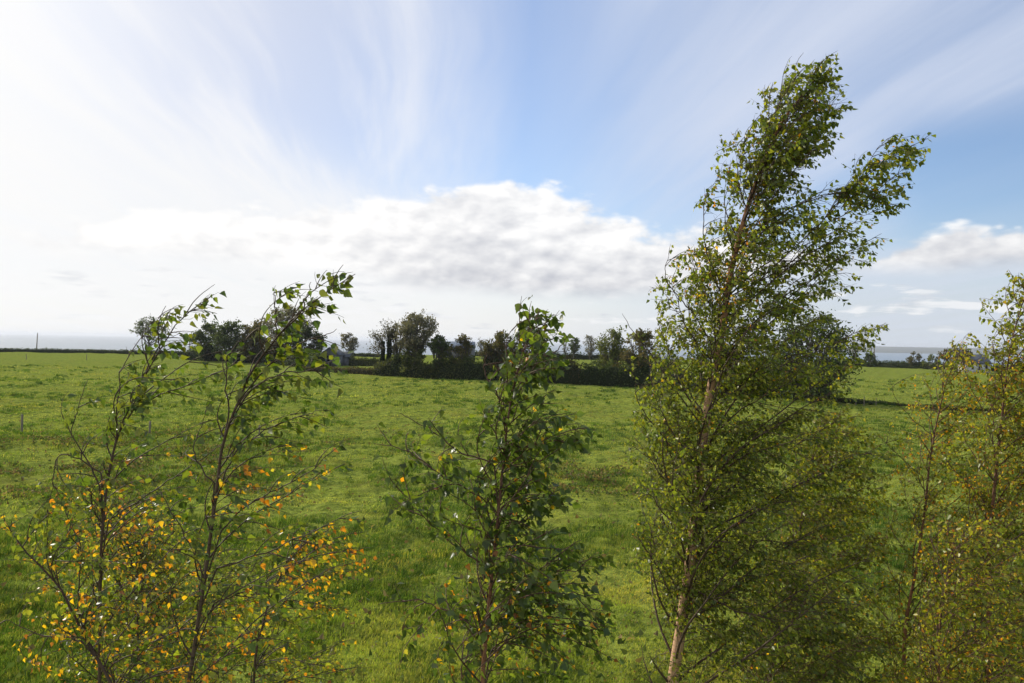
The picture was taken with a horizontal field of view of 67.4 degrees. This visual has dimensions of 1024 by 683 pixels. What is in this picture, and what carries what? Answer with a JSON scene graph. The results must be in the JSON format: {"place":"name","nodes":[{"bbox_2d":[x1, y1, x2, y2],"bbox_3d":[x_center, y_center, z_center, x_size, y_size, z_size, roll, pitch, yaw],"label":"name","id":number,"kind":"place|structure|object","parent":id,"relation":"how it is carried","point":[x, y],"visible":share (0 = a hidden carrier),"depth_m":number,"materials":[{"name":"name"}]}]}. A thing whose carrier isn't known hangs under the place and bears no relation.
{"place":"outdoors","nodes":[
{"label":"outdoors","id":0,"kind":"place"},
{"bbox_2d":[0,401,1022,682],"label":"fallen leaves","id":1,"kind":"object","parent":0,"point":[428,551],"visible":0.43,"depth_m":16.55,"materials":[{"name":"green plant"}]},
{"bbox_2d":[0,352,1023,682],"bbox_3d":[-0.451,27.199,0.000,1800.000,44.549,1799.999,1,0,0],"label":"ground","id":2,"kind":"structure","parent":0,"point":[430,410],"depth_m":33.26,"materials":[{"name":"green plant"}]},
{"bbox_2d":[21,414,22,431],"bbox_3d":[-25.532,4.391,40.007,0.104,1.203,0.104,1,0,0],"label":"fence post","id":3,"kind":"object","parent":2,"relation":"on","point":[22,422],"visible":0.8,"depth_m":39.98,"materials":[{"name":"grey wood"}]},
{"bbox_2d":[0,347,184,355],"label":"field boundary","id":4,"kind":"object","parent":2,"relation":"on","point":[77,350],"visible":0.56,"depth_m":212.56,"materials":[{"name":"green plant"}]},
{"bbox_2d":[0,492,269,682],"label":"birch tree","id":5,"kind":"object","parent":2,"relation":"on","point":[161,671],"visible":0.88,"depth_m":4.32,"materials":[{"name":"green plant"}]},
{"bbox_2d":[38,284,251,682],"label":"birch tree","id":6,"kind":"object","parent":2,"relation":"on","point":[139,407],"visible":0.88,"depth_m":4.40,"materials":[{"name":"green plant"}]},
{"bbox_2d":[128,316,169,346],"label":"tree","id":7,"kind":"object","parent":2,"relation":"on","point":[142,328],"visible":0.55,"depth_m":210.31,"materials":[{"name":"green plant"}]},
{"bbox_2d":[0,468,341,682],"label":"birch tree","id":8,"kind":"object","parent":2,"relation":"on","point":[167,622],"visible":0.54,"depth_m":6.04,"materials":[{"name":"green plant"}]},
{"bbox_2d":[189,318,220,360],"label":"tree","id":9,"kind":"object","parent":2,"relation":"on","point":[202,338],"visible":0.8,"depth_m":159.56,"materials":[{"name":"green plant"}]},
{"bbox_2d":[209,317,248,362],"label":"tree","id":10,"kind":"object","parent":2,"relation":"on","point":[225,340],"visible":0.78,"depth_m":154.15,"materials":[{"name":"green plant"}]},
{"bbox_2d":[236,318,270,362],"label":"tree","id":11,"kind":"object","parent":2,"relation":"on","point":[250,345],"visible":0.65,"depth_m":152.64,"materials":[{"name":"green plant"}]},
{"bbox_2d":[185,345,324,366],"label":"scrub","id":12,"kind":"object","parent":2,"relation":"on","point":[190,354],"visible":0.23,"depth_m":149.98,"materials":[{"name":"green plant"}]},
{"bbox_2d":[146,265,376,682],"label":"birch tree","id":13,"kind":"object","parent":2,"relation":"on","point":[258,373],"visible":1,"depth_m":4.10,"materials":[{"name":"green plant"}]},
{"bbox_2d":[259,304,316,359],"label":"tree","id":14,"kind":"object","parent":2,"relation":"on","point":[283,317],"visible":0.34,"depth_m":148.38,"materials":[{"name":"green plant"}]},
{"bbox_2d":[214,524,380,682],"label":"birch tree","id":15,"kind":"object","parent":2,"relation":"on","point":[283,621],"visible":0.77,"depth_m":5.16,"materials":[{"name":"green plant"}]},
{"bbox_2d":[282,325,327,357],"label":"tree","id":16,"kind":"object","parent":2,"relation":"on","point":[308,333],"visible":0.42,"depth_m":144.63,"materials":[{"name":"green plant"}]},
{"bbox_2d":[320,347,344,365],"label":"stone house","id":17,"kind":"structure","parent":2,"relation":"on","point":[340,354],"depth_m":146.92,"materials":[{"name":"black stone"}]},
{"bbox_2d":[296,366,373,374],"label":"hedge","id":18,"kind":"object","parent":2,"relation":"on","point":[357,370],"visible":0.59,"depth_m":117.76,"materials":[{"name":"green plant"}]},
{"bbox_2d":[342,351,353,365],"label":"stone outbuilding","id":19,"kind":"structure","parent":2,"relation":"on","point":[346,356],"depth_m":151.69,"materials":[{"name":"stone"}]},
{"bbox_2d":[341,332,359,352],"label":"tree","id":20,"kind":"object","parent":2,"relation":"on","point":[351,343],"visible":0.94,"depth_m":155.28,"materials":[{"name":"green plant"}]},
{"bbox_2d":[349,355,379,366],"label":"hedge","id":21,"kind":"object","parent":2,"relation":"on","point":[353,361],"visible":0.86,"depth_m":150.59,"materials":[{"name":"green plant"}]},
{"bbox_2d":[353,352,379,356],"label":"hedge","id":22,"kind":"object","parent":2,"relation":"on","point":[365,355],"visible":0.78,"depth_m":226.56,"materials":[{"name":"green plant"}]},
{"bbox_2d":[363,329,385,362],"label":"ivy clad tree","id":23,"kind":"object","parent":2,"relation":"on","point":[381,344],"visible":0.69,"depth_m":113.56,"materials":[{"name":"green plant"}]},
{"bbox_2d":[374,318,395,362],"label":"ivy clad tree","id":24,"kind":"object","parent":2,"relation":"on","point":[389,336],"visible":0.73,"depth_m":112.22,"materials":[{"name":"green plant"}]},
{"bbox_2d":[386,321,402,357],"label":"tree","id":25,"kind":"object","parent":2,"relation":"on","point":[394,348],"visible":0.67,"depth_m":112.51,"materials":[{"name":"green plant"}]},
{"bbox_2d":[399,346,426,374],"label":"tree","id":26,"kind":"object","parent":2,"relation":"on","point":[405,356],"visible":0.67,"depth_m":109.10,"materials":[{"name":"green plant"}]},
{"bbox_2d":[393,308,438,361],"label":"tree","id":27,"kind":"object","parent":2,"relation":"on","point":[409,330],"visible":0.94,"depth_m":109.12,"materials":[{"name":"green plant"}]},
{"bbox_2d":[372,350,498,380],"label":"hedge","id":28,"kind":"object","parent":2,"relation":"on","point":[461,370],"visible":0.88,"depth_m":106.68,"materials":[{"name":"green plant"}]},
{"bbox_2d":[425,334,450,368],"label":"pine tree","id":29,"kind":"object","parent":2,"relation":"on","point":[437,346],"visible":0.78,"depth_m":106.74,"materials":[{"name":"green plant"}]},
{"bbox_2d":[437,341,475,357],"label":"barn","id":30,"kind":"structure","parent":2,"relation":"on","point":[454,343],"depth_m":235.70,"materials":[{"name":"black"}]},
{"bbox_2d":[447,333,474,363],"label":"tree","id":31,"kind":"object","parent":2,"relation":"on","point":[464,341],"visible":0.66,"depth_m":106.53,"materials":[{"name":"green plant"}]},
{"bbox_2d":[476,337,485,358],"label":"tree","id":32,"kind":"object","parent":2,"relation":"on","point":[480,343],"visible":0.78,"depth_m":223.31,"materials":[{"name":"green plant"}]},
{"bbox_2d":[479,329,514,372],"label":"tree","id":33,"kind":"object","parent":2,"relation":"on","point":[491,348],"visible":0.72,"depth_m":102.67,"materials":[{"name":"green plant"}]},
{"bbox_2d":[371,295,623,682],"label":"birch tree","id":34,"kind":"object","parent":2,"relation":"on","point":[528,593],"visible":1,"depth_m":3.87,"materials":[{"name":"green plant"}]},
{"bbox_2d":[501,325,552,367],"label":"tree","id":35,"kind":"object","parent":2,"relation":"on","point":[516,338],"visible":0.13,"depth_m":101.19,"materials":[{"name":"green plant"}]},
{"bbox_2d":[475,350,617,359],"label":"hedge","id":36,"kind":"object","parent":2,"relation":"on","point":[577,356],"visible":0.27,"depth_m":241.07,"materials":[{"name":"green plant"}]},
{"bbox_2d":[568,337,580,359],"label":"tree","id":37,"kind":"object","parent":2,"relation":"on","point":[574,347],"visible":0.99,"depth_m":234.62,"materials":[{"name":"green plant"}]},
{"bbox_2d":[481,349,680,387],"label":"hedge","id":38,"kind":"object","parent":2,"relation":"on","point":[609,375],"visible":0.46,"depth_m":95.66,"materials":[{"name":"green plant"}]},
{"bbox_2d":[583,334,596,359],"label":"tree","id":39,"kind":"object","parent":2,"relation":"on","point":[590,349],"visible":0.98,"depth_m":237.91,"materials":[{"name":"green plant"}]},
{"bbox_2d":[594,325,628,367],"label":"tree","id":40,"kind":"object","parent":2,"relation":"on","point":[612,349],"visible":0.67,"depth_m":99.08,"materials":[{"name":"green plant"}]},
{"bbox_2d":[612,328,662,367],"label":"tree","id":41,"kind":"object","parent":2,"relation":"on","point":[625,355],"visible":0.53,"depth_m":94.39,"materials":[{"name":"green plant"}]},
{"bbox_2d":[687,334,748,384],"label":"tree","id":42,"kind":"object","parent":2,"relation":"on","point":[709,359],"visible":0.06,"depth_m":81.46,"materials":[{"name":"green plant"}]},
{"bbox_2d":[651,360,831,401],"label":"hedge","id":43,"kind":"object","parent":2,"relation":"on","point":[691,385],"visible":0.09,"depth_m":85.73,"materials":[{"name":"green plant"}]},
{"bbox_2d":[618,52,935,682],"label":"birch tree","id":44,"kind":"object","parent":2,"relation":"on","point":[696,556],"visible":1,"depth_m":6.29,"materials":[{"name":"green plant"}]},
{"bbox_2d":[730,550,895,682],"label":"birch tree","id":45,"kind":"object","parent":2,"relation":"on","point":[814,637],"visible":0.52,"depth_m":6.70,"materials":[{"name":"green plant"}]},
{"bbox_2d":[756,309,869,402],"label":"tree","id":46,"kind":"object","parent":2,"relation":"on","point":[808,341],"visible":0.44,"depth_m":70.61,"materials":[{"name":"green plant"}]},
{"bbox_2d":[720,403,943,682],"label":"birch tree","id":47,"kind":"object","parent":2,"relation":"on","point":[828,460],"visible":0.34,"depth_m":8.39,"materials":[{"name":"green plant"}]},
{"bbox_2d":[846,343,860,364],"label":"tree","id":48,"kind":"object","parent":2,"relation":"on","point":[853,349],"visible":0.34,"depth_m":207.38,"materials":[{"name":"green plant"}]},
{"bbox_2d":[861,352,877,366],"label":"bush","id":49,"kind":"object","parent":2,"relation":"on","point":[869,357],"visible":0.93,"depth_m":203.14,"materials":[{"name":"green plant"}]},
{"bbox_2d":[905,351,924,366],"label":"bush","id":50,"kind":"object","parent":2,"relation":"on","point":[911,359],"visible":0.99,"depth_m":197.82,"materials":[{"name":"green plant"}]},
{"bbox_2d":[815,357,1023,371],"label":"hedge","id":51,"kind":"object","parent":2,"relation":"on","point":[895,364],"visible":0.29,"depth_m":200.56,"materials":[{"name":"green plant"}]},
{"bbox_2d":[852,340,990,682],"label":"birch tree","id":52,"kind":"object","parent":2,"relation":"on","point":[931,493],"visible":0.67,"depth_m":7.99,"materials":[{"name":"green plant"}]},
{"bbox_2d":[826,394,1018,414],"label":"ditch bank","id":53,"kind":"structure","parent":2,"relation":"on","point":[863,401],"depth_m":69.84,"materials":[{"name":"green plant"}]},
{"bbox_2d":[921,354,940,369],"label":"bush","id":54,"kind":"object","parent":2,"relation":"on","point":[930,358],"visible":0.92,"depth_m":189.26,"materials":[{"name":"green plant"}]},
{"bbox_2d":[877,509,1023,682],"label":"birch tree","id":55,"kind":"object","parent":2,"relation":"on","point":[950,602],"visible":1,"depth_m":6.52,"materials":[{"name":"green plant"}]},
{"bbox_2d":[937,346,972,371],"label":"tree","id":56,"kind":"object","parent":2,"relation":"on","point":[956,356],"visible":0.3,"depth_m":171.97,"materials":[{"name":"green plant"}]},
{"bbox_2d":[920,270,1023,682],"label":"birch tree","id":57,"kind":"object","parent":2,"relation":"on","point":[1000,433],"visible":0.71,"depth_m":7.35,"materials":[{"name":"green plant"}]},
{"bbox_2d":[958,354,991,372],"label":"white house","id":58,"kind":"structure","parent":2,"relation":"on","point":[976,357],"depth_m":170.81,"materials":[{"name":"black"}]},
{"bbox_2d":[0,334,1023,365],"bbox_3d":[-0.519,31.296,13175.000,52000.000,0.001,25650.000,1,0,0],"label":"sea","id":59,"kind":"structure","parent":0,"point":[61,342],"depth_m":3046.33,"materials":[{"name":"blue liquid"}]},
{"bbox_2d":[0,0,1023,348],"label":"sky","id":60,"kind":"structure","parent":0,"point":[463,160],"materials":[{"name":"blue"}]},
{"bbox_2d":[745,345,1021,354],"bbox_3d":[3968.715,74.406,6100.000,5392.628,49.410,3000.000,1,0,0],"label":"hills","id":61,"kind":"structure","parent":0,"point":[923,350],"depth_m":5321.96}
]}

